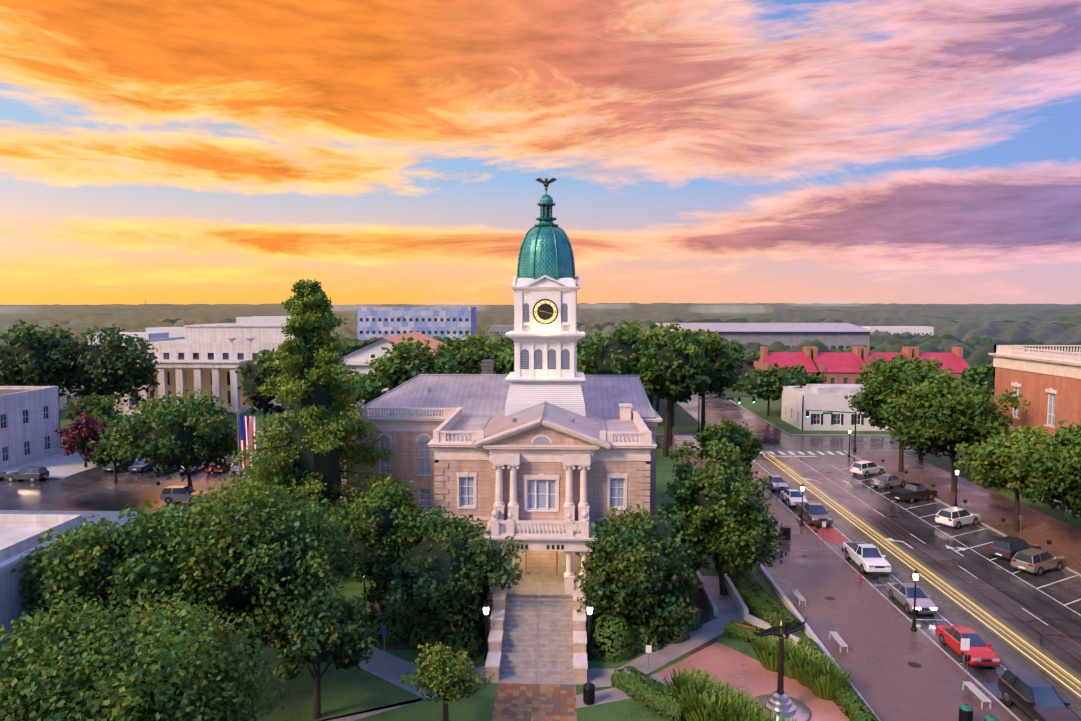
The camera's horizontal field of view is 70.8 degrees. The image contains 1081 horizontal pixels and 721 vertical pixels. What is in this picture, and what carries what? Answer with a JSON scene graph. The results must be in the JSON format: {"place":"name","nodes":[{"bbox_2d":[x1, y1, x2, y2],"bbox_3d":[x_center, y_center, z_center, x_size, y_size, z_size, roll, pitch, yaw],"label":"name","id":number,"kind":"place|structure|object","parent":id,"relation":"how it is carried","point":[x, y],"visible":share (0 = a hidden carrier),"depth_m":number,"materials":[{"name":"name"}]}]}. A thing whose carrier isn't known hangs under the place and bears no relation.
{"place":"outdoors","nodes":[
{"label":"outdoors","id":0,"kind":"place"},
{"bbox_2d":[1,303,877,315],"bbox_3d":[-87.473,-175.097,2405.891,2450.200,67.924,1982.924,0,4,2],"label":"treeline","id":1,"kind":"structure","parent":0,"point":[580,304],"depth_m":2025.36,"materials":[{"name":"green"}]},
{"bbox_2d":[0,390,1080,720],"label":"asphalt road","id":2,"kind":"structure","parent":0,"point":[1006,596],"depth_m":73.95,"materials":[{"name":"grey asphalt"}]},
{"bbox_2d":[4,466,48,481],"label":"car","id":3,"kind":"object","parent":2,"relation":"on","point":[32,473],"visible":0.98,"depth_m":94.83,"materials":[{"name":"grey paint"}]},
{"bbox_2d":[63,393,122,422],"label":"tree","id":4,"kind":"object","parent":2,"relation":"on","point":[105,407],"visible":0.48,"depth_m":118.07,"materials":[{"name":"green plant"}]},
{"bbox_2d":[86,432,133,482],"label":"tree","id":5,"kind":"object","parent":2,"relation":"on","point":[101,456],"visible":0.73,"depth_m":92.68,"materials":[{"name":"green plant"}]},
{"bbox_2d":[102,461,135,472],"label":"car","id":6,"kind":"object","parent":2,"relation":"on","point":[110,467],"visible":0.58,"depth_m":99.76,"materials":[{"name":"grey paint"}]},
{"bbox_2d":[128,459,157,472],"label":"car","id":7,"kind":"object","parent":2,"relation":"on","point":[140,466],"visible":0.6,"depth_m":100.23,"materials":[{"name":"blue paint"}]},
{"bbox_2d":[129,397,178,426],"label":"tree","id":8,"kind":"object","parent":2,"relation":"on","point":[143,412],"visible":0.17,"depth_m":117.79,"materials":[{"name":"green plant"}]},
{"bbox_2d":[97,389,239,487],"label":"tree","id":9,"kind":"object","parent":2,"relation":"on","point":[190,434],"visible":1,"depth_m":83.22,"materials":[{"name":"green plant"}]},
{"bbox_2d":[160,485,208,503],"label":"street car","id":10,"kind":"object","parent":2,"relation":"on","point":[169,494],"visible":0.73,"depth_m":84.60,"materials":[{"name":"grey paint"}]},
{"bbox_2d":[205,460,232,472],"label":"car","id":11,"kind":"object","parent":2,"relation":"on","point":[229,464],"visible":0.52,"depth_m":100.06,"materials":[{"name":"red paint"}]},
{"bbox_2d":[230,461,244,472],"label":"car","id":12,"kind":"object","parent":2,"relation":"on","point":[234,468],"visible":0.25,"depth_m":99.04,"materials":[{"name":"grey paint"}]},
{"bbox_2d":[235,348,286,432],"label":"tree","id":13,"kind":"object","parent":2,"relation":"on","point":[259,372],"visible":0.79,"depth_m":128.82,"materials":[{"name":"green plant"}]},
{"bbox_2d":[644,323,719,444],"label":"tree","id":14,"kind":"object","parent":2,"relation":"on","point":[685,398],"visible":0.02,"depth_m":117.23,"materials":[{"name":"green plant"}]},
{"bbox_2d":[693,329,740,439],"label":"tree","id":15,"kind":"object","parent":2,"relation":"on","point":[715,349],"visible":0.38,"depth_m":120.31,"materials":[{"name":"green plant"}]},
{"bbox_2d":[766,475,788,491],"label":"car","id":16,"kind":"object","parent":2,"relation":"on","point":[783,485],"visible":0.73,"depth_m":90.57,"materials":[{"name":"grey paint"}]},
{"bbox_2d":[780,489,807,506],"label":"car","id":17,"kind":"object","parent":2,"relation":"on","point":[794,496],"visible":0.85,"depth_m":83.83,"materials":[{"name":"white paint"}]},
{"bbox_2d":[796,502,832,525],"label":"car","id":18,"kind":"object","parent":2,"relation":"on","point":[815,513],"visible":0.96,"depth_m":76.68,"materials":[{"name":"grey paint"}]},
{"bbox_2d":[843,542,891,574],"bbox_3d":[27.525,16.528,64.315,2.220,1.891,5.617,0,4,2],"label":"pickup truck","id":19,"kind":"object","parent":2,"relation":"on","point":[865,557],"visible":0.98,"depth_m":63.15,"materials":[{"name":"white paint"}]},
{"bbox_2d":[850,461,885,476],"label":"car","id":20,"kind":"object","parent":2,"relation":"on","point":[865,468],"visible":0.98,"depth_m":98.23,"materials":[{"name":"white paint"}]},
{"bbox_2d":[675,436,1080,689],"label":"road markings","id":21,"kind":"object","parent":2,"relation":"on","point":[832,534],"visible":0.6,"depth_m":72.03,"materials":[{"name":"yellow paint"}]},
{"bbox_2d":[871,474,907,488],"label":"car","id":22,"kind":"object","parent":2,"relation":"on","point":[886,481],"visible":0.96,"depth_m":91.90,"materials":[{"name":"grey paint"}]},
{"bbox_2d":[801,472,1010,706],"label":"manholes","id":23,"kind":"object","parent":2,"relation":"on","point":[915,664],"visible":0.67,"depth_m":56.74,"materials":[{"name":"black metal"}]},
{"bbox_2d":[886,582,937,613],"bbox_3d":[27.249,17.334,55.956,2.020,1.493,4.617,0,4,2],"label":"car","id":24,"kind":"object","parent":2,"relation":"on","point":[902,593],"visible":0.9,"depth_m":55.07,"materials":[{"name":"grey paint"}]},
{"bbox_2d":[890,482,936,503],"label":"car","id":25,"kind":"object","parent":2,"relation":"on","point":[910,493],"visible":0.92,"depth_m":85.44,"materials":[{"name":"black paint"}]},
{"bbox_2d":[770,459,1080,696],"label":"light trails","id":26,"kind":"object","parent":2,"relation":"on","point":[1043,654],"visible":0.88,"depth_m":54.69,"materials":[{"name":"yellow"}]},
{"bbox_2d":[935,507,980,528],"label":"car","id":27,"kind":"object","parent":2,"relation":"on","point":[956,517],"visible":0.98,"depth_m":75.51,"materials":[{"name":"white paint"}]},
{"bbox_2d":[936,625,1000,666],"bbox_3d":[26.993,17.905,48.181,2.020,1.493,4.617,0,4,2],"label":"car","id":28,"kind":"object","parent":2,"relation":"on","point":[981,652],"visible":0.88,"depth_m":47.36,"materials":[{"name":"red paint"}]},
{"bbox_2d":[989,536,1040,559],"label":"car","id":29,"kind":"object","parent":2,"relation":"on","point":[1008,547],"visible":0.73,"depth_m":65.82,"materials":[{"name":"grey paint"}]},
{"bbox_2d":[1011,548,1065,575],"bbox_3d":[41.508,16.641,63.467,4.717,1.791,2.120,-2,5,-28],"label":"car","id":30,"kind":"object","parent":2,"relation":"on","point":[1037,562],"visible":0.96,"depth_m":62.54,"materials":[{"name":"beige paint"}]},
{"bbox_2d":[998,669,1080,720],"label":"car","id":31,"kind":"object","parent":2,"relation":"on","point":[1033,696],"visible":1,"depth_m":40.53,"materials":[{"name":"black paint"}]},
{"bbox_2d":[0,397,1080,720],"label":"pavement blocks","id":32,"kind":"structure","parent":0,"point":[350,691],"depth_m":66.73,"materials":[{"name":"concrete"}]},
{"bbox_2d":[0,386,61,470],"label":"white building","id":33,"kind":"structure","parent":32,"relation":"on","point":[29,420],"depth_m":106.36,"materials":[{"name":"paint"}]},
{"bbox_2d":[0,319,83,386],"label":"tree","id":34,"kind":"object","parent":32,"relation":"on","point":[27,360],"visible":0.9,"depth_m":129.18,"materials":[{"name":"green plant"}]},
{"bbox_2d":[0,514,91,648],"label":"building","id":35,"kind":"structure","parent":32,"relation":"on","point":[20,534],"depth_m":38.49,"materials":[{"name":"white stone"}]},
{"bbox_2d":[47,356,92,409],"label":"white building","id":36,"kind":"structure","parent":32,"relation":"on","point":[63,400],"depth_m":160.99,"materials":[{"name":"paint"}]},
{"bbox_2d":[55,412,111,466],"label":"tree","id":37,"kind":"object","parent":32,"relation":"on","point":[81,435],"visible":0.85,"depth_m":101.51,"materials":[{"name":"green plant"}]},
{"bbox_2d":[79,409,118,431],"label":"tree","id":38,"kind":"object","parent":32,"relation":"on","point":[98,415],"visible":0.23,"depth_m":110.91,"materials":[{"name":"green plant"}]},
{"bbox_2d":[42,324,160,412],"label":"tree","id":39,"kind":"object","parent":32,"relation":"on","point":[109,366],"visible":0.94,"depth_m":134.32,"materials":[{"name":"green plant"}]},
{"bbox_2d":[11,499,208,633],"bbox_3d":[-21.974,13.321,40.410,10.561,11.598,9.421,0,4,2],"label":"tree","id":40,"kind":"object","parent":32,"relation":"on","point":[106,563],"visible":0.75,"depth_m":37.88,"materials":[{"name":"green plant"}]},
{"bbox_2d":[0,583,284,720],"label":"tree","id":41,"kind":"object","parent":32,"relation":"on","point":[152,666],"visible":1,"depth_m":26.78,"materials":[{"name":"green plant"}]},
{"bbox_2d":[106,323,293,414],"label":"building","id":42,"kind":"structure","parent":32,"relation":"on","point":[206,358],"depth_m":158.00,"materials":[{"name":"white stone"}]},
{"bbox_2d":[113,465,367,697],"bbox_3d":[-16.416,12.429,42.611,12.377,13.078,11.325,0,4,2],"label":"tree","id":43,"kind":"object","parent":32,"relation":"on","point":[264,558],"visible":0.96,"depth_m":40.14,"materials":[{"name":"green plant"}]},
{"bbox_2d":[237,410,255,486],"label":"flag","id":44,"kind":"object","parent":32,"relation":"on","point":[246,426],"visible":0.52,"depth_m":66.74,"materials":[{"name":"multicoloured fabric"}]},
{"bbox_2d":[221,279,405,545],"bbox_3d":[-18.390,5.488,62.310,13.756,23.995,12.622,0,4,2],"label":"tree","id":45,"kind":"object","parent":32,"relation":"on","point":[316,392],"visible":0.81,"depth_m":60.94,"materials":[{"name":"green plant"}]},
{"bbox_2d":[270,584,380,718],"bbox_3d":[-11.441,15.376,40.138,5.325,7.550,5.853,-2,5,-25],"label":"tree","id":46,"kind":"object","parent":32,"relation":"on","point":[329,627],"visible":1,"depth_m":39.10,"materials":[{"name":"green plant"}]},
{"bbox_2d":[340,371,386,443],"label":"tree","id":47,"kind":"object","parent":32,"relation":"on","point":[374,390],"visible":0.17,"depth_m":72.59,"materials":[{"name":"green plant"}]},
{"bbox_2d":[322,475,434,618],"bbox_3d":[-10.939,13.121,52.832,8.141,10.180,7.141,0,4,2],"label":"tree","id":48,"kind":"object","parent":32,"relation":"on","point":[386,522],"visible":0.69,"depth_m":50.89,"materials":[{"name":"green plant"}]},
{"bbox_2d":[340,332,446,375],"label":"building","id":49,"kind":"structure","parent":32,"relation":"on","point":[357,358],"depth_m":136.72,"materials":[{"name":"white paint"}]},
{"bbox_2d":[364,336,464,390],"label":"tree","id":50,"kind":"object","parent":32,"relation":"on","point":[402,363],"visible":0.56,"depth_m":93.79,"materials":[{"name":"green plant"}]},
{"bbox_2d":[399,642,494,720],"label":"tree","id":51,"kind":"object","parent":32,"relation":"on","point":[447,681],"visible":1,"depth_m":38.04,"materials":[{"name":"green plant"}]},
{"bbox_2d":[368,505,529,638],"bbox_3d":[-5.948,14.066,49.925,10.642,8.715,10.518,0,4,2],"label":"tree","id":52,"kind":"object","parent":32,"relation":"on","point":[445,570],"visible":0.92,"depth_m":47.78,"materials":[{"name":"green plant"}]},
{"bbox_2d":[434,330,508,373],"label":"tree","id":53,"kind":"object","parent":32,"relation":"on","point":[468,358],"visible":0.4,"depth_m":104.70,"materials":[{"name":"green plant"}]},
{"bbox_2d":[483,602,488,660],"bbox_3d":[-3.356,16.691,47.089,0.420,3.680,0.399,0,4,2],"label":"lamp post","id":54,"kind":"object","parent":32,"relation":"on","point":[486,608],"visible":0.94,"depth_m":47.02,"materials":[{"name":"black metal"}]},
{"bbox_2d":[479,347,513,373],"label":"tree","id":55,"kind":"object","parent":32,"relation":"on","point":[504,364],"visible":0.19,"depth_m":93.50,"materials":[{"name":"green plant"}]},
{"bbox_2d":[485,582,587,682],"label":"city hall steps","id":56,"kind":"structure","parent":32,"relation":"on","point":[537,637],"depth_m":47.19,"materials":[{"name":"grey stone"}]},
{"bbox_2d":[587,602,592,660],"bbox_3d":[3.047,16.692,47.079,0.420,3.680,0.399,0,4,2],"label":"lamp post","id":57,"kind":"object","parent":32,"relation":"on","point":[589,612],"visible":0.96,"depth_m":47.02,"materials":[{"name":"black metal"}]},
{"bbox_2d":[327,561,878,720],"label":"hedges","id":58,"kind":"object","parent":32,"relation":"on","point":[848,697],"visible":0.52,"depth_m":47.86,"materials":[{"name":"green plant"}]},
{"bbox_2d":[576,320,659,390],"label":"tree","id":59,"kind":"object","parent":32,"relation":"on","point":[617,354],"visible":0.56,"depth_m":113.03,"materials":[{"name":"green plant"}]},
{"bbox_2d":[574,504,703,640],"bbox_3d":[6.431,14.029,50.248,8.498,8.782,8.902,0,4,2],"label":"tree","id":60,"kind":"object","parent":32,"relation":"on","point":[637,568],"visible":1,"depth_m":48.35,"materials":[{"name":"green plant"}]},
{"bbox_2d":[631,325,711,456],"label":"tree","id":61,"kind":"object","parent":32,"relation":"on","point":[670,366],"visible":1,"depth_m":106.74,"materials":[{"name":"green plant"}]},
{"bbox_2d":[531,548,880,720],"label":"plaza walls","id":62,"kind":"structure","parent":32,"relation":"on","point":[741,606],"depth_m":54.28,"materials":[{"name":"concrete"}]},
{"bbox_2d":[657,438,786,594],"bbox_3d":[13.748,11.991,57.454,9.090,11.836,9.698,4,6,41],"label":"tree","id":63,"kind":"object","parent":32,"relation":"on","point":[728,522],"visible":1,"depth_m":55.43,"materials":[{"name":"green plant"}]},
{"bbox_2d":[697,396,754,431],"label":"signal","id":64,"kind":"object","parent":32,"relation":"on","point":[739,402],"visible":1,"depth_m":130.51,"materials":[{"name":"black metal"}]},
{"bbox_2d":[693,419,762,468],"bbox_3d":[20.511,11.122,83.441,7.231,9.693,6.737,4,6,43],"label":"tree","id":65,"kind":"object","parent":32,"relation":"on","point":[744,441],"visible":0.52,"depth_m":81.92,"materials":[{"name":"green plant"}]},
{"bbox_2d":[806,410,856,451],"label":"signal","id":66,"kind":"object","parent":32,"relation":"on","point":[825,412],"visible":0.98,"depth_m":113.20,"materials":[{"name":"black metal"}]},
{"bbox_2d":[781,384,892,430],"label":"white shop building","id":67,"kind":"structure","parent":32,"relation":"on","point":[797,404],"depth_m":132.83,"materials":[{"name":"paint"}]},
{"bbox_2d":[844,356,949,471],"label":"tree","id":68,"kind":"object","parent":32,"relation":"on","point":[902,375],"visible":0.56,"depth_m":98.40,"materials":[{"name":"green plant"}]},
{"bbox_2d":[913,360,958,459],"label":"tree trunk","id":69,"kind":"object","parent":32,"relation":"on","point":[920,457],"visible":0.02,"depth_m":107.51,"materials":[{"name":"green plant"}]},
{"bbox_2d":[877,366,1030,491],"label":"tree","id":70,"kind":"object","parent":32,"relation":"on","point":[951,418],"visible":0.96,"depth_m":86.44,"materials":[{"name":"green plant"}]},
{"bbox_2d":[953,425,1062,530],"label":"tree","id":71,"kind":"object","parent":32,"relation":"on","point":[991,463],"visible":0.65,"depth_m":72.38,"materials":[{"name":"green plant"}]},
{"bbox_2d":[1006,419,1080,521],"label":"tree","id":72,"kind":"object","parent":32,"relation":"on","point":[1056,477],"visible":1,"depth_m":65.02,"materials":[{"name":"green plant"}]},
{"bbox_2d":[0,0,1080,304],"label":"sky","id":73,"kind":"structure","parent":0,"point":[211,152],"materials":[{"name":"orange"}]},
{"bbox_2d":[186,305,1046,396],"bbox_3d":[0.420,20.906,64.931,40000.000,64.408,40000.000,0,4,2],"label":"ground","id":74,"kind":"structure","parent":0,"point":[731,394],"depth_m":193.11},
{"bbox_2d":[87,332,168,344],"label":"building","id":75,"kind":"structure","parent":74,"relation":"on","point":[151,335],"depth_m":364.42,"materials":[{"name":"white paint"}]},
{"bbox_2d":[145,327,185,337],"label":"rooftop structure","id":76,"kind":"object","parent":74,"relation":"on","point":[177,331],"depth_m":582.83,"materials":[{"name":"white paint"}]},
{"bbox_2d":[236,316,290,322],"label":"pale building","id":77,"kind":"structure","parent":74,"relation":"on","point":[264,319],"depth_m":407.90,"materials":[{"name":"white paint"}]},
{"bbox_2d":[356,307,476,339],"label":"office building","id":78,"kind":"structure","parent":74,"relation":"on","point":[443,322],"depth_m":435.39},
{"bbox_2d":[488,325,513,335],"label":"building","id":79,"kind":"structure","parent":74,"relation":"on","point":[500,330],"depth_m":855.00,"materials":[{"name":"white"}]},
{"bbox_2d":[346,417,656,614],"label":"city hall","id":80,"kind":"structure","parent":74,"relation":"on","point":[459,488],"depth_m":54.08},
{"bbox_2d":[351,360,662,461],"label":"roof","id":81,"kind":"structure","parent":80,"relation":"attached to","point":[462,416],"depth_m":63.92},
{"bbox_2d":[483,453,597,636],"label":"entrance portico","id":82,"kind":"structure","parent":80,"relation":"attached to","point":[567,538],"depth_m":50.85,"materials":[{"name":"white stone"}]},
{"bbox_2d":[505,275,585,420],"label":"clock tower","id":83,"kind":"structure","parent":80,"relation":"on","point":[545,335],"depth_m":62.56,"materials":[{"name":"white paint"}]},
{"bbox_2d":[516,187,575,279],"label":"dome","id":84,"kind":"structure","parent":83,"relation":"on","point":[546,248],"depth_m":62.98,"materials":[{"name":"teal metal"}]},
{"bbox_2d":[536,178,556,186],"bbox_3d":[0.488,-15.044,64.353,1.912,0.808,0.586,0,4,2],"label":"eagle statue","id":85,"kind":"object","parent":84,"relation":"on","point":[546,182],"visible":1,"depth_m":64.28,"materials":[{"name":"black metal"}]},
{"bbox_2d":[0,337,1071,410],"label":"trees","id":86,"kind":"object","parent":74,"relation":"on","point":[450,340],"depth_m":160.20,"materials":[{"name":"green plant"}]},
{"bbox_2d":[0,303,1080,397],"bbox_3d":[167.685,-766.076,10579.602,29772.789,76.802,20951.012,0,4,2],"label":"distant forest","id":87,"kind":"object","parent":74,"relation":"on","point":[976,332],"visible":0.42,"depth_m":1780.68,"materials":[{"name":"green plant"}]},
{"bbox_2d":[336,335,1042,399],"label":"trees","id":88,"kind":"object","parent":74,"relation":"on","point":[354,343],"depth_m":168.26,"materials":[{"name":"green plant"}]},
{"bbox_2d":[655,323,875,350],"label":"long grey building","id":89,"kind":"structure","parent":74,"relation":"on","point":[845,336],"depth_m":286.93,"materials":[{"name":"metal"}]},
{"bbox_2d":[754,346,817,395],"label":"row house","id":90,"kind":"structure","parent":74,"relation":"on","point":[765,360],"depth_m":191.38,"materials":[{"name":"red metal"}]},
{"bbox_2d":[583,341,1078,415],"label":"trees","id":91,"kind":"object","parent":74,"relation":"on","point":[772,380],"visible":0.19,"depth_m":148.24,"materials":[{"name":"green plant"}]},
{"bbox_2d":[810,346,868,383],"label":"row house","id":92,"kind":"structure","parent":74,"relation":"on","point":[838,367],"depth_m":188.37,"materials":[{"name":"red metal"}]},
{"bbox_2d":[861,347,914,367],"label":"row house","id":93,"kind":"structure","parent":74,"relation":"on","point":[866,356],"depth_m":191.20,"materials":[{"name":"red metal"}]},
{"bbox_2d":[862,326,933,335],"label":"building","id":94,"kind":"structure","parent":74,"relation":"on","point":[920,330],"depth_m":741.87,"materials":[{"name":"white paint"}]},
{"bbox_2d":[912,347,968,390],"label":"row house","id":95,"kind":"structure","parent":74,"relation":"on","point":[955,361],"depth_m":189.91,"materials":[{"name":"red metal"}]},
{"bbox_2d":[988,344,1080,516],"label":"brick building","id":96,"kind":"structure","parent":74,"relation":"on","point":[1047,384],"depth_m":85.87,"materials":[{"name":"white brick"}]},
{"bbox_2d":[219,450,1017,720],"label":"plaza paving","id":97,"kind":"structure","parent":0,"point":[872,629],"depth_m":47.02,"materials":[{"name":"brick"}]},
{"bbox_2d":[583,682,594,704],"bbox_3d":[2.676,18.346,41.996,0.660,1.125,0.643,0,4,2],"label":"trash can","id":98,"kind":"object","parent":97,"relation":"on","point":[588,693],"visible":1,"depth_m":41.76,"materials":[{"name":"black metal"}]},
{"bbox_2d":[662,635,855,720],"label":"ornamental grasses","id":99,"kind":"object","parent":97,"relation":"on","point":[719,702],"visible":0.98,"depth_m":42.12,"materials":[{"name":"green plant"}]},
{"bbox_2d":[750,617,809,720],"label":"monument","id":100,"kind":"object","parent":97,"relation":"on","point":[780,700],"visible":0.98,"depth_m":40.83,"materials":[{"name":"silver metal"}]},
{"bbox_2d":[779,525,790,539],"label":"utility box","id":101,"kind":"object","parent":97,"relation":"on","point":[786,533],"visible":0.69,"depth_m":71.08,"materials":[{"name":"black metal"}]},
{"bbox_2d":[791,589,805,605],"bbox_3d":[19.154,17.611,56.548,0.500,0.460,2.200,0,4,2],"label":"white bench","id":102,"kind":"object","parent":97,"relation":"on","point":[797,593],"visible":1,"depth_m":56.34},
{"bbox_2d":[800,483,803,525],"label":"lamp post","id":103,"kind":"object","parent":97,"relation":"on","point":[802,491],"visible":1,"depth_m":75.62,"materials":[{"name":"black metal"}]},
{"bbox_2d":[829,631,848,652],"bbox_3d":[19.207,18.160,49.062,0.500,0.460,2.200,0,4,2],"label":"white bench","id":104,"kind":"object","parent":97,"relation":"on","point":[839,639],"visible":1,"depth_m":48.94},
{"bbox_2d":[911,569,918,631],"bbox_3d":[25.196,16.087,51.221,0.420,4.280,0.399,0,4,2],"label":"lamp post","id":105,"kind":"object","parent":97,"relation":"on","point":[915,579],"visible":1,"depth_m":51.18,"materials":[{"name":"black metal"}]},
{"bbox_2d":[960,638,969,680],"bbox_3d":[24.666,17.437,44.305,0.500,2.600,0.071,0,4,2],"label":"street sign","id":106,"kind":"object","parent":97,"relation":"on","point":[965,643],"depth_m":44.21,"materials":[{"name":"silver metal"}]},
{"bbox_2d":[958,703,972,720],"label":"trash can","id":107,"kind":"object","parent":97,"relation":"on","point":[965,711],"visible":1,"depth_m":39.56,"materials":[{"name":"black metal"}]},
{"bbox_2d":[962,681,991,708],"bbox_3d":[24.291,18.649,42.409,0.500,0.460,2.200,0,4,2],"label":"white bench","id":108,"kind":"object","parent":97,"relation":"on","point":[975,690],"visible":1,"depth_m":42.26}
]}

